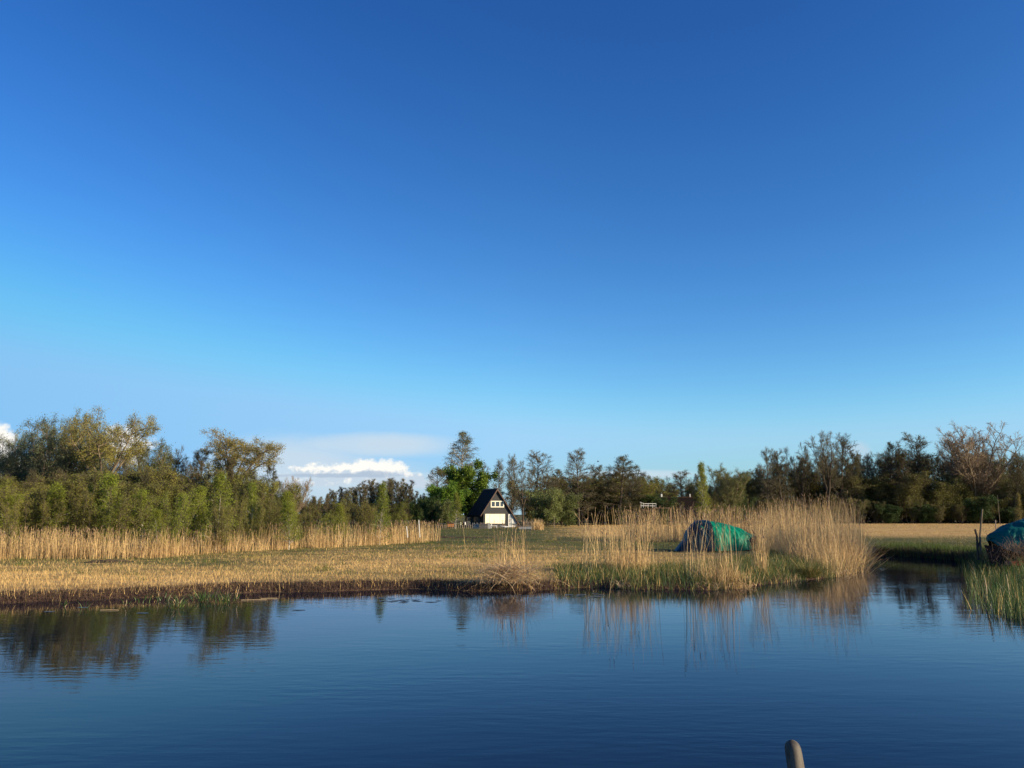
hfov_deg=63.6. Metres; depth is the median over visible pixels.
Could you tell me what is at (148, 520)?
willow sapling
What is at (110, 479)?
young birch
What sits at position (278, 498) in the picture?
willow scrub
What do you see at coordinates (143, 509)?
young birch
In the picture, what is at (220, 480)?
young birch
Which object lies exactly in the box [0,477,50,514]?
willow scrub
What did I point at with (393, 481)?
slender alder
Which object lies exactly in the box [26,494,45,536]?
willow sapling
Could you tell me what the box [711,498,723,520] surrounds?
willow sapling
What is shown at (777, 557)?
bank grass
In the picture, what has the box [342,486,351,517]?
slender alder
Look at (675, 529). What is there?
reed belt
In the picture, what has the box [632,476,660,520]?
willow scrub
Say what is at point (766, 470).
alder tree
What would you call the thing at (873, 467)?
bare tree
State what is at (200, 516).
young birch
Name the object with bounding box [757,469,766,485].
slender alder
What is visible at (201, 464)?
slender alder
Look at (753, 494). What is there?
willow scrub
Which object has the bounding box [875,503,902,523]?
green bush
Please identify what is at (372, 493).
slender alder
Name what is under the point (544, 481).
bare tree
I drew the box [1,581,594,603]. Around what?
fallen straw
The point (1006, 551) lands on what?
brush heap
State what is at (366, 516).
willow sapling
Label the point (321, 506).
slender alder
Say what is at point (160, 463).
willow tree
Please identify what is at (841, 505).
willow scrub
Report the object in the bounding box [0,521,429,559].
reed belt
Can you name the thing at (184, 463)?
bare tree
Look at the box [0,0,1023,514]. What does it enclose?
sky
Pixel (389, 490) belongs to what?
slender alder
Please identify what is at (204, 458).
alder tree
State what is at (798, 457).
slender alder
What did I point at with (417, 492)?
slender alder
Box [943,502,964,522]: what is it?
willow scrub
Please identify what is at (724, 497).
willow tree
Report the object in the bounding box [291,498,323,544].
willow sapling
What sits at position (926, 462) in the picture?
slender alder
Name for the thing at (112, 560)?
earth ridge
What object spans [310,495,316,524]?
slender alder
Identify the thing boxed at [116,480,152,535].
willow scrub
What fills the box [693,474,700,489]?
slender alder
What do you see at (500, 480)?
bare tree
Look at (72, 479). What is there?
bare tree
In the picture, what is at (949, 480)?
willow tree
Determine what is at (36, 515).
willow sapling
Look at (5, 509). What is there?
willow sapling
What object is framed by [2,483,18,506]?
willow scrub
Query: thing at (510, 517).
door
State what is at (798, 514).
green bush
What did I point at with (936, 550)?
channel grass
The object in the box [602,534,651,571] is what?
reed clump
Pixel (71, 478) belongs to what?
willow scrub
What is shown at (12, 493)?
willow sapling
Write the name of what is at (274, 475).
alder tree
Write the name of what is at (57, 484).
young birch
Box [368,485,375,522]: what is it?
slender alder
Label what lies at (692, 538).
reed clump
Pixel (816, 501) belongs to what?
willow scrub
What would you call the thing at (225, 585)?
bank stubble
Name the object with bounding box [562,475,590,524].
willow scrub
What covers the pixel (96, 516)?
willow sapling
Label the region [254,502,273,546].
willow sapling
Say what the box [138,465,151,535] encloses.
bare tree
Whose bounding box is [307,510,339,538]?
willow sapling
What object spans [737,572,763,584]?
sedge tussock
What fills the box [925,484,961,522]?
willow scrub
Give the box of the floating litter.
[14,585,834,611]
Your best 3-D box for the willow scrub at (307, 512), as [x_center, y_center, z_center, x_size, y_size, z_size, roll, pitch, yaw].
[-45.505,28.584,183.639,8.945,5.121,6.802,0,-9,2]
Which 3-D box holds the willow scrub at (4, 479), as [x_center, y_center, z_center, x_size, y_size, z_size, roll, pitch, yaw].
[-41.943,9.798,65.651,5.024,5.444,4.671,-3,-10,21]
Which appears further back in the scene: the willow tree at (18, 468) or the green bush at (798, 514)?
the green bush at (798, 514)
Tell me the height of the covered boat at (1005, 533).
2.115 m
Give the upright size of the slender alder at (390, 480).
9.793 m
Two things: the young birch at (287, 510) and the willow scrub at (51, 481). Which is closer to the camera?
the young birch at (287, 510)
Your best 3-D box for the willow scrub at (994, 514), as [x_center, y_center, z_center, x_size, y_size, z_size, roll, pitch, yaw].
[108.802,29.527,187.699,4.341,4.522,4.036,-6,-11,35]
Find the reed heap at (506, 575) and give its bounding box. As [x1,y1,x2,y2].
[454,551,565,591]
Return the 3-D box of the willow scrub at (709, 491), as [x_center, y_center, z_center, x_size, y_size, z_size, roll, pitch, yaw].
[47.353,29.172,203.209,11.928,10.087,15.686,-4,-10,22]
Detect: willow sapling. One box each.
[0,479,35,508]
[0,488,35,539]
[0,489,63,544]
[0,492,22,553]
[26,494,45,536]
[38,492,67,543]
[48,501,72,550]
[64,479,100,546]
[67,502,87,544]
[85,509,119,544]
[91,499,127,551]
[100,486,160,548]
[106,500,132,542]
[117,488,158,547]
[143,510,173,547]
[161,487,195,551]
[161,492,203,540]
[199,503,220,544]
[204,495,233,550]
[211,500,238,552]
[231,489,250,541]
[243,515,257,543]
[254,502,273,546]
[255,496,274,544]
[263,504,277,540]
[271,506,296,537]
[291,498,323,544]
[299,511,314,541]
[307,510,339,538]
[323,509,336,542]
[331,491,351,542]
[347,492,372,539]
[352,500,379,541]
[368,506,381,540]
[382,498,407,533]
[397,511,413,535]
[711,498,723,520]
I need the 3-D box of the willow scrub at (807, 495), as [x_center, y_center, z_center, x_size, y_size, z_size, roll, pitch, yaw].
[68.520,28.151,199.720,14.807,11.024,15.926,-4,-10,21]
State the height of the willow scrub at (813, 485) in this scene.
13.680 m
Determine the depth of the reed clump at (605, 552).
30.57 m
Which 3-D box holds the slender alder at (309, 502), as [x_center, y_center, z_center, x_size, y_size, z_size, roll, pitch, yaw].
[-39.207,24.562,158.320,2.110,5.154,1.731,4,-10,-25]
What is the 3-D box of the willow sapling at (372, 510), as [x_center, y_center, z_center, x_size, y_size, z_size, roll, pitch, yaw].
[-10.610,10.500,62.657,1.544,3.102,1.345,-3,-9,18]
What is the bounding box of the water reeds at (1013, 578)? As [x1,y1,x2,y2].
[955,552,1023,618]
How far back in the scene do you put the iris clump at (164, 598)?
23.09 m
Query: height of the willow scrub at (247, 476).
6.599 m
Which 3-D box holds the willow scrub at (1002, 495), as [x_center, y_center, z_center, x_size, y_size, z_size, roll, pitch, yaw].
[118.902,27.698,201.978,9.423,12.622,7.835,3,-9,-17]
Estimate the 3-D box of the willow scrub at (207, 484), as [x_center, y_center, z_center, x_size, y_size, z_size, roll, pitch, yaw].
[-20.442,8.982,59.993,4.666,5.288,3.879,5,-10,-30]
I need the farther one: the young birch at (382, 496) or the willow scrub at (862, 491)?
the willow scrub at (862, 491)
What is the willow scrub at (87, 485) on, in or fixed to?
on the ground at (180, 580)
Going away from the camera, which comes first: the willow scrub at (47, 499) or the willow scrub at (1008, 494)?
the willow scrub at (47, 499)
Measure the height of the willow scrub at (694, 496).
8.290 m
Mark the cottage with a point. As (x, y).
(688, 502)
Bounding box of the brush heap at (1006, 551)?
[982,537,1023,563]
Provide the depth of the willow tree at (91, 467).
75.42 m
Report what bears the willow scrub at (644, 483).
on the ground at (180, 580)
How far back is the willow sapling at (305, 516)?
55.21 m
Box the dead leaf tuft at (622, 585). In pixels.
[608,576,631,588]
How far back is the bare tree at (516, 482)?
144.50 m
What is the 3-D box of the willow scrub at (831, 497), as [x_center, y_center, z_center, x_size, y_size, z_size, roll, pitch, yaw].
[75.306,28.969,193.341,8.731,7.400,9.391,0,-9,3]
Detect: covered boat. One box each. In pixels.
[674,520,755,551]
[984,518,1023,567]
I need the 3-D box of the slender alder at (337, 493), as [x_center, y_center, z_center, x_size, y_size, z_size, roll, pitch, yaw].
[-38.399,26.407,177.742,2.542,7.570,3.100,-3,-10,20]
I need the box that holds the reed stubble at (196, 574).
[0,522,1006,592]
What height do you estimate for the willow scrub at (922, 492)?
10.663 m
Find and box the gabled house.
[467,488,519,527]
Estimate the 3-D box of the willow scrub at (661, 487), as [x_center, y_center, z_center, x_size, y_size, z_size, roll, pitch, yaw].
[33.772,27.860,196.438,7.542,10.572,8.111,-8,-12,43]
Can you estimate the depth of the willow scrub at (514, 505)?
168.84 m
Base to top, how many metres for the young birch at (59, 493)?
3.831 m
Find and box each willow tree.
[0,412,108,486]
[0,453,18,477]
[1,453,37,482]
[3,427,68,486]
[3,432,51,480]
[35,426,98,479]
[45,407,117,475]
[99,443,167,482]
[105,434,176,475]
[706,463,752,523]
[930,468,964,522]
[978,453,1008,522]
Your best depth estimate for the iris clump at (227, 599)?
22.66 m
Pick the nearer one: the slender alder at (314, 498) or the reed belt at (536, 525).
the reed belt at (536, 525)
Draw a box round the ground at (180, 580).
[0,515,1023,602]
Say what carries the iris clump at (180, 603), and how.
on the water
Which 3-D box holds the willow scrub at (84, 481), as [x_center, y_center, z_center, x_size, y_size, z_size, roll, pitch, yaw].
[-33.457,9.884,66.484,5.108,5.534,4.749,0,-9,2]
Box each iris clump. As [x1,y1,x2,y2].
[155,591,171,600]
[161,595,193,607]
[188,585,221,601]
[213,589,239,602]
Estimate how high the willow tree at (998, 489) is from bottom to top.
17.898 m
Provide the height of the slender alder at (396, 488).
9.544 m
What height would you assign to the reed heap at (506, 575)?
1.452 m
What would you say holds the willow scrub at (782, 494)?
on the ground at (180, 580)
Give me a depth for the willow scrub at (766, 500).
186.59 m
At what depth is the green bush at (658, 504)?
166.00 m
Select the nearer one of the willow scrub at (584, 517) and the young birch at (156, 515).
the young birch at (156, 515)
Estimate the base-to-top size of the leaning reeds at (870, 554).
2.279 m
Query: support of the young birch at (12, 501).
on the ground at (180, 580)
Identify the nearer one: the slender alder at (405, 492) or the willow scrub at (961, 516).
the slender alder at (405, 492)
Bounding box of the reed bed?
[744,490,879,577]
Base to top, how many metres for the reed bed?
4.253 m
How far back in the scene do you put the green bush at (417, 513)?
131.83 m
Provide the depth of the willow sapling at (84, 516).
46.77 m
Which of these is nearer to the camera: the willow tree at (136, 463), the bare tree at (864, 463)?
the willow tree at (136, 463)
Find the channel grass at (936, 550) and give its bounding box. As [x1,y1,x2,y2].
[865,540,1009,573]
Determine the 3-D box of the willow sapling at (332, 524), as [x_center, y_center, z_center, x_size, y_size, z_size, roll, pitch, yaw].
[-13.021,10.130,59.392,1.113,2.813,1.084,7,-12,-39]
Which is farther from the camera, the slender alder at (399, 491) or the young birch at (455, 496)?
the slender alder at (399, 491)
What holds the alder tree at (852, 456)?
on the ground at (180, 580)
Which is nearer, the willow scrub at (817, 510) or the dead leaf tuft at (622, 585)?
the dead leaf tuft at (622, 585)
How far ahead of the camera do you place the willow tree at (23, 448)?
76.92 m
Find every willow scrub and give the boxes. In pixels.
[0,474,16,486]
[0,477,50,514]
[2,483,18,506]
[8,472,71,493]
[15,482,65,541]
[18,491,39,532]
[31,481,81,536]
[36,466,96,486]
[40,471,90,537]
[49,484,103,543]
[53,472,101,536]
[61,477,125,537]
[69,473,123,537]
[80,484,125,534]
[85,464,144,539]
[97,471,167,542]
[100,462,176,539]
[102,464,189,539]
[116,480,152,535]
[130,482,184,535]
[138,465,207,514]
[159,486,193,542]
[170,489,210,542]
[174,467,230,538]
[177,490,211,541]
[179,472,240,539]
[190,462,261,539]
[193,483,240,542]
[201,472,264,541]
[229,487,274,542]
[230,474,282,540]
[233,477,303,540]
[259,499,296,541]
[273,487,303,508]
[274,506,305,535]
[297,504,323,523]
[502,489,517,513]
[503,476,585,524]
[518,489,538,524]
[560,474,589,501]
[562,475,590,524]
[580,501,587,523]
[583,478,660,524]
[583,479,608,524]
[585,476,601,523]
[608,474,647,520]
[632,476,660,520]
[636,508,650,524]
[642,480,669,521]
[651,488,678,501]
[660,480,698,496]
[665,501,683,512]
[684,483,719,499]
[687,489,718,520]
[706,495,725,518]
[707,490,735,522]
[718,471,760,496]
[731,473,769,519]
[739,491,761,520]
[739,496,763,521]
[745,479,797,522]
[751,476,782,521]
[756,498,779,522]
[760,483,792,514]
[770,500,792,518]
[783,477,823,522]
[784,469,844,522]
[808,504,824,522]
[814,497,836,520]
[816,493,848,522]
[820,476,846,522]
[834,473,878,522]
[838,502,855,520]
[848,498,868,521]
[851,476,897,522]
[855,472,894,522]
[856,468,935,522]
[860,483,910,522]
[866,500,886,523]
[880,482,928,522]
[894,490,926,522]
[904,495,928,523]
[917,478,967,522]
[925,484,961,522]
[930,503,945,523]
[934,472,973,522]
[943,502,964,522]
[950,505,968,522]
[955,489,995,522]
[965,495,1013,523]
[977,490,1006,522]
[984,475,1015,522]
[987,505,999,523]
[1000,482,1023,510]
[1006,476,1023,505]
[1006,492,1023,511]
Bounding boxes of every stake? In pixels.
[974,529,979,559]
[979,509,982,553]
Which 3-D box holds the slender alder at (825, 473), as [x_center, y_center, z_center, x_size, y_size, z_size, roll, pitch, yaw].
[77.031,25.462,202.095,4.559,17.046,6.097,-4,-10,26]
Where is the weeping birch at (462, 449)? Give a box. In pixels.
[441,430,483,523]
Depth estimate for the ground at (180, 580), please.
36.50 m
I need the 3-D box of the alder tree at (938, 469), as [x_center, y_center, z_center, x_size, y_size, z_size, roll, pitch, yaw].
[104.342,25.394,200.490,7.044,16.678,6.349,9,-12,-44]
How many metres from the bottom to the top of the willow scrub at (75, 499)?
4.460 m
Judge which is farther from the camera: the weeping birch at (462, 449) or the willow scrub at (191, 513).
the weeping birch at (462, 449)
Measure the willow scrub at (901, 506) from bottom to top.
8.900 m
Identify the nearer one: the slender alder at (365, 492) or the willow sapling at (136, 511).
the willow sapling at (136, 511)
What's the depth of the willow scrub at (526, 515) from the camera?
161.70 m
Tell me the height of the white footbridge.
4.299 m
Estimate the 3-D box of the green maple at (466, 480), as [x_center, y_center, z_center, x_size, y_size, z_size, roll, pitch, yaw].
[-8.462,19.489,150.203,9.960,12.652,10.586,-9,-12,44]
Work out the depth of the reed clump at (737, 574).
27.27 m
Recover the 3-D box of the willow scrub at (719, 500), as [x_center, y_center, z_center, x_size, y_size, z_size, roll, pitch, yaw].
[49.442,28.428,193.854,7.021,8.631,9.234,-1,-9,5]
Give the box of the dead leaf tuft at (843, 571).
[825,566,864,575]
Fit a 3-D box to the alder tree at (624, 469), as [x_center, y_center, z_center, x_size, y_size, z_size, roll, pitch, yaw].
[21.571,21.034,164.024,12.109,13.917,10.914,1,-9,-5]
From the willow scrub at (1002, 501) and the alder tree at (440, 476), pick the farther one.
the willow scrub at (1002, 501)
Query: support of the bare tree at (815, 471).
on the ground at (180, 580)
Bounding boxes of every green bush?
[408,496,427,526]
[420,494,446,527]
[434,499,452,527]
[465,503,473,522]
[522,487,566,526]
[546,492,583,526]
[593,495,626,524]
[638,493,678,524]
[694,503,710,519]
[719,494,757,522]
[788,507,806,520]
[823,508,840,523]
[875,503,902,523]
[907,502,938,523]
[962,494,999,523]
[996,507,1019,523]
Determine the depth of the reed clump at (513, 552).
29.48 m
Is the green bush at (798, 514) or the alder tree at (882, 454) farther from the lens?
the alder tree at (882, 454)
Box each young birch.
[0,495,32,547]
[3,492,31,536]
[29,485,76,542]
[35,481,69,548]
[77,484,97,543]
[84,469,131,547]
[122,489,157,545]
[139,508,166,546]
[146,495,165,541]
[173,491,197,540]
[182,485,209,546]
[191,504,209,542]
[194,471,241,549]
[239,480,261,538]
[269,490,302,537]
[274,500,304,549]
[329,503,350,540]
[366,481,392,544]
[448,492,462,528]
[693,461,712,514]
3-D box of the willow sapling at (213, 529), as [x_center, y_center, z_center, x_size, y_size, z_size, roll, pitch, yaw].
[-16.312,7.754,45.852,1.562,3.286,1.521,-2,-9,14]
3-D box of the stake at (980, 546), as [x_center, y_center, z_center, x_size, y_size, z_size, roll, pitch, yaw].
[19.870,6.233,34.956,0.317,1.872,0.097,0,-9,0]
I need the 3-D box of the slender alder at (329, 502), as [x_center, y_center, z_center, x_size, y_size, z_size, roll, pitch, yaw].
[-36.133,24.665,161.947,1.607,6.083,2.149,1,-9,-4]
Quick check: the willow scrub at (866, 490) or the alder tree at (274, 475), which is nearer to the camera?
the alder tree at (274, 475)
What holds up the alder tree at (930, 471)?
on the ground at (180, 580)
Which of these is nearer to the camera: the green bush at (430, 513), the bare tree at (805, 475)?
the green bush at (430, 513)
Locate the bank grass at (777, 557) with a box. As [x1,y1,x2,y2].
[550,546,875,589]
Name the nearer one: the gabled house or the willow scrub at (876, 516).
the gabled house
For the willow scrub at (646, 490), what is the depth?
167.98 m
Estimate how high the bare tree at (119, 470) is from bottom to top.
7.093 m
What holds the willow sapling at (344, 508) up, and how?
on the ground at (180, 580)
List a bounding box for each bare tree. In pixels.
[19,467,41,540]
[47,467,68,482]
[63,472,88,484]
[112,457,145,484]
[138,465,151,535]
[164,464,193,478]
[169,454,184,473]
[173,444,201,476]
[491,459,506,494]
[505,454,520,518]
[506,459,539,525]
[537,468,562,522]
[607,466,646,522]
[654,477,671,491]
[763,448,801,515]
[780,441,814,510]
[794,457,824,493]
[803,430,843,510]
[804,455,834,483]
[820,433,860,519]
[836,464,859,496]
[854,450,909,488]
[854,452,894,485]
[874,449,915,478]
[935,456,951,521]
[993,453,1023,522]
[996,453,1023,473]
[1006,461,1022,498]
[1008,452,1023,485]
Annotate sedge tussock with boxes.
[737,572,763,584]
[790,557,830,579]
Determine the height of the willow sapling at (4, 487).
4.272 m
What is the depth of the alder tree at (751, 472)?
202.23 m
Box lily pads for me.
[44,593,600,611]
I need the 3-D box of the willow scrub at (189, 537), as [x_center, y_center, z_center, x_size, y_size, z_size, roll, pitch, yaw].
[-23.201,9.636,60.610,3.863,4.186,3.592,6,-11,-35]
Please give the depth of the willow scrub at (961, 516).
185.51 m
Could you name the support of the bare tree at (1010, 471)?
on the ground at (180, 580)
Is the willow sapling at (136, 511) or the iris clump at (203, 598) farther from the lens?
the willow sapling at (136, 511)
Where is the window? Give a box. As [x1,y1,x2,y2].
[491,501,503,506]
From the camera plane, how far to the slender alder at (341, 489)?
169.46 m
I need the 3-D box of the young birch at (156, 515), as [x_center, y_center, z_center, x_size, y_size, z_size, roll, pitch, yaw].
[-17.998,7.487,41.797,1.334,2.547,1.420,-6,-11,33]
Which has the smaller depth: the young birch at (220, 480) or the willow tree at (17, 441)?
the young birch at (220, 480)
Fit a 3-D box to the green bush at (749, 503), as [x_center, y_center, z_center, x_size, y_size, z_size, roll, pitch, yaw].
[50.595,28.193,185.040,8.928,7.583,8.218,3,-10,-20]
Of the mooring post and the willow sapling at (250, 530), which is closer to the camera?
the mooring post
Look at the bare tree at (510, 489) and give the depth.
150.16 m
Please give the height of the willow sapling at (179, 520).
3.658 m
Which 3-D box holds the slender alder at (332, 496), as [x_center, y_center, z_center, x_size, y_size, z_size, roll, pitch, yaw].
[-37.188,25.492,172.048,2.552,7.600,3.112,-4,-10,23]
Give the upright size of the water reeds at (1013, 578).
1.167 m
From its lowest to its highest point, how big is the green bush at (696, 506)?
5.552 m
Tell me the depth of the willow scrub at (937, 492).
192.93 m
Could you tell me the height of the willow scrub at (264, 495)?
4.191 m
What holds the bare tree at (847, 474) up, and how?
on the ground at (180, 580)
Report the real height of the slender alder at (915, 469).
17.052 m
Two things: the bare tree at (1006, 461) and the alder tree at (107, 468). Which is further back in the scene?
the bare tree at (1006, 461)
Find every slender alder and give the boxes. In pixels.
[187,460,204,491]
[225,456,236,490]
[303,499,311,519]
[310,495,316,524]
[314,500,322,524]
[317,496,325,524]
[318,493,330,521]
[326,494,330,520]
[328,489,336,514]
[333,490,338,516]
[337,491,345,503]
[338,487,344,523]
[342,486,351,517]
[344,487,352,522]
[350,486,360,522]
[350,487,359,522]
[357,479,368,514]
[358,484,368,515]
[360,484,368,515]
[365,480,373,512]
[367,482,378,517]
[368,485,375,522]
[373,480,387,522]
[383,482,393,514]
[385,485,394,522]
[386,477,395,520]
[388,478,397,523]
[392,480,399,519]
[395,478,404,522]
[396,483,405,519]
[399,482,411,517]
[400,480,416,524]
[407,491,418,523]
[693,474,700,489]
[753,466,761,520]
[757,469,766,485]
[774,463,786,483]
[784,464,799,502]
[791,454,813,520]
[794,456,816,522]
[818,454,836,503]
[844,458,861,483]
[849,455,863,480]
[891,448,920,522]
[906,453,921,522]
[907,455,934,496]
[940,461,949,498]
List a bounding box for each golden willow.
[57,404,164,475]
[196,427,285,534]
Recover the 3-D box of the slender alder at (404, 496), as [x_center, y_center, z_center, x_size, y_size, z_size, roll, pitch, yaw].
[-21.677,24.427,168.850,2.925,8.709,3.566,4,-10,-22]
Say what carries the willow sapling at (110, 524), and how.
on the ground at (180, 580)
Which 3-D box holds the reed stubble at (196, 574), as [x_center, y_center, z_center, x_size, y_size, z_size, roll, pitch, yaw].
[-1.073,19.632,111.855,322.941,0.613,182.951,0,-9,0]
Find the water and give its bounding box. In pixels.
[0,555,1023,767]
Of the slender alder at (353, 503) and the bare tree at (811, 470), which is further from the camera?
the bare tree at (811, 470)
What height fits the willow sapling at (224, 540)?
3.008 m
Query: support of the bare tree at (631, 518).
on the ground at (180, 580)
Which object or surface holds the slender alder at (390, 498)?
on the ground at (180, 580)
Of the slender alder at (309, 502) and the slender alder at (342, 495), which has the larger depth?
the slender alder at (342, 495)
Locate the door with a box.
[508,514,515,525]
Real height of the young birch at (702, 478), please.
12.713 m
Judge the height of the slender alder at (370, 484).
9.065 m
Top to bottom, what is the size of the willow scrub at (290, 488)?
5.183 m
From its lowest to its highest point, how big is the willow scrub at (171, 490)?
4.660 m
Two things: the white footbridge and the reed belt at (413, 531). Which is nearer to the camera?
the reed belt at (413, 531)
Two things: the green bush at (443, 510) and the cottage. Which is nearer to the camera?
the green bush at (443, 510)
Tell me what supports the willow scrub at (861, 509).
on the ground at (180, 580)
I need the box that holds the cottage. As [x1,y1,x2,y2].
[661,494,697,524]
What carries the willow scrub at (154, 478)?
on the ground at (180, 580)
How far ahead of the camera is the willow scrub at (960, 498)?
195.29 m
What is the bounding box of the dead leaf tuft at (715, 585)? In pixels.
[689,580,738,589]
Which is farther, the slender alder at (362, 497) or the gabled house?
the slender alder at (362, 497)
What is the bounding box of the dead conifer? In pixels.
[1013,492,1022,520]
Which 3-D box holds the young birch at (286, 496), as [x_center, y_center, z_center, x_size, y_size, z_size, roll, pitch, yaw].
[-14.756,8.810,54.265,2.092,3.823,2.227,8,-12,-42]
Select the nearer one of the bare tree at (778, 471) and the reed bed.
the reed bed
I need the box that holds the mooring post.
[785,740,804,767]
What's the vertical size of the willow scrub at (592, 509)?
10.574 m
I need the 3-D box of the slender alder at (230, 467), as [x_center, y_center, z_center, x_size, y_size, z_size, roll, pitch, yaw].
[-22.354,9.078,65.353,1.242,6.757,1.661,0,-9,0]
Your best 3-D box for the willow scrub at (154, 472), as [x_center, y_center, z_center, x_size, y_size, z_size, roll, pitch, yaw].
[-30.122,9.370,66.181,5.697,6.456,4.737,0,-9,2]
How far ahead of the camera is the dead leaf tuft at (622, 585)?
26.95 m
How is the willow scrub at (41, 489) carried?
on the ground at (180, 580)
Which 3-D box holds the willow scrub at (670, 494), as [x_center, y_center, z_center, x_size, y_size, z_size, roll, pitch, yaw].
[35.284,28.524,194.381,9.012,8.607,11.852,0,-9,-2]
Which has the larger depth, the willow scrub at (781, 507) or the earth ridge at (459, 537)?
the willow scrub at (781, 507)
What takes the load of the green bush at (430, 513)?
on the ground at (180, 580)
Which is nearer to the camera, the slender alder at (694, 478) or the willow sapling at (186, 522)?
the willow sapling at (186, 522)
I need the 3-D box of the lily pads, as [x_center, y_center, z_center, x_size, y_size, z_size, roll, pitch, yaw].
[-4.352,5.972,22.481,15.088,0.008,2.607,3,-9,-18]
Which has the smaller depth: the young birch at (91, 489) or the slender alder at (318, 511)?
the young birch at (91, 489)
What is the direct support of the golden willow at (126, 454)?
on the ground at (180, 580)
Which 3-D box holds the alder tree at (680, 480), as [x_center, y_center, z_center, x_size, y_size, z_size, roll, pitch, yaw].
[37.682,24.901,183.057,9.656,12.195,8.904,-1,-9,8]
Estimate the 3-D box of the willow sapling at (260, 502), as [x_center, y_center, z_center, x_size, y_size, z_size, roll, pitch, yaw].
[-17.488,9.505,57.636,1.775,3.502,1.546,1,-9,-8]
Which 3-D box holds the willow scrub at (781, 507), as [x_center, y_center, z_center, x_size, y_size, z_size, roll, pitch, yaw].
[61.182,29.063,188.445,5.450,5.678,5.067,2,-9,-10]
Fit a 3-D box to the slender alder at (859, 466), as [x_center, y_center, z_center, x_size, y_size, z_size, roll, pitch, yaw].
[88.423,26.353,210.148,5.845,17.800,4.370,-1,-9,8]
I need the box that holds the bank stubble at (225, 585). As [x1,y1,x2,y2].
[0,573,567,602]
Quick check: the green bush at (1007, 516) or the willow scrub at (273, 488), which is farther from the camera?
the green bush at (1007, 516)
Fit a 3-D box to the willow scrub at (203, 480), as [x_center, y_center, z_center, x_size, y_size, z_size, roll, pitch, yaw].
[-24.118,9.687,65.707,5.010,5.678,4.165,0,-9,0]
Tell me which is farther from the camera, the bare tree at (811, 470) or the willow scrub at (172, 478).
the bare tree at (811, 470)
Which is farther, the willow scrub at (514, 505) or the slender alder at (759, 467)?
the slender alder at (759, 467)
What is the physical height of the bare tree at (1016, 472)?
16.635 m
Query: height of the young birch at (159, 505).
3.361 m
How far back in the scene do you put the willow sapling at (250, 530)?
53.71 m
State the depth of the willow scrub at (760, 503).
187.38 m
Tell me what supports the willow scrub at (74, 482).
on the ground at (180, 580)
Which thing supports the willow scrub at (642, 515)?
on the ground at (180, 580)
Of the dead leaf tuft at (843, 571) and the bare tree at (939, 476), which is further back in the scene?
the bare tree at (939, 476)
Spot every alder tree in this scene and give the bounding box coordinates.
[102,463,113,473]
[189,446,216,483]
[260,464,283,538]
[276,479,283,496]
[425,466,448,526]
[511,450,561,512]
[548,468,574,523]
[558,447,599,525]
[584,464,619,524]
[593,454,648,524]
[663,469,702,504]
[749,469,759,520]
[756,448,780,523]
[839,450,867,522]
[861,453,875,522]
[875,441,913,522]
[895,432,945,503]
[918,453,937,521]
[929,456,950,503]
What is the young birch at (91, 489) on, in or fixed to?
on the ground at (180, 580)
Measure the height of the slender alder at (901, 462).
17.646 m
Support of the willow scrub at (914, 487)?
on the ground at (180, 580)
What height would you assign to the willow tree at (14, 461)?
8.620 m
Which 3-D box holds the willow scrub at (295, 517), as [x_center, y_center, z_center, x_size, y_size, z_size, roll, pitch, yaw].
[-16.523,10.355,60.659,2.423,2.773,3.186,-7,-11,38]
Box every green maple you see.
[425,480,472,517]
[435,457,499,523]
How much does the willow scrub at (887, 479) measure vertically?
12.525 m
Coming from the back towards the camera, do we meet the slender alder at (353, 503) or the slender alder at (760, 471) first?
the slender alder at (760, 471)
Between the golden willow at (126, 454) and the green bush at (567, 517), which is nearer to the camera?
the golden willow at (126, 454)
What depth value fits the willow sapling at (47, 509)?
46.38 m
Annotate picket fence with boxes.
[436,524,472,528]
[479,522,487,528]
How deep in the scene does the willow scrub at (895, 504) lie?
194.16 m
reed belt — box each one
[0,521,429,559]
[369,519,442,544]
[530,519,544,529]
[616,502,823,541]
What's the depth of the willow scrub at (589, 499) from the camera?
167.51 m
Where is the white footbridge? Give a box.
[640,502,671,525]
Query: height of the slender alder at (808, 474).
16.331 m
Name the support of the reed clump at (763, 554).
on the ground at (180, 580)
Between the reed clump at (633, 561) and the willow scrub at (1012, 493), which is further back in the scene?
the willow scrub at (1012, 493)
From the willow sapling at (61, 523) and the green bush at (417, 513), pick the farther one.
the green bush at (417, 513)
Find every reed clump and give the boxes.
[492,519,527,574]
[575,503,658,572]
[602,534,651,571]
[679,502,754,583]
[691,552,759,588]
[737,512,775,570]
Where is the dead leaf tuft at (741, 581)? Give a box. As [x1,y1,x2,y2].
[721,577,756,587]
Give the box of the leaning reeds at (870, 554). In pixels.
[851,536,895,576]
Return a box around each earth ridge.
[81,559,135,562]
[408,536,495,537]
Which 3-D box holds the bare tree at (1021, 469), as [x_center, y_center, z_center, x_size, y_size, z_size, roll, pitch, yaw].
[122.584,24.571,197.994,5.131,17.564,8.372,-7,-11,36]
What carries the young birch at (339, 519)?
on the ground at (180, 580)

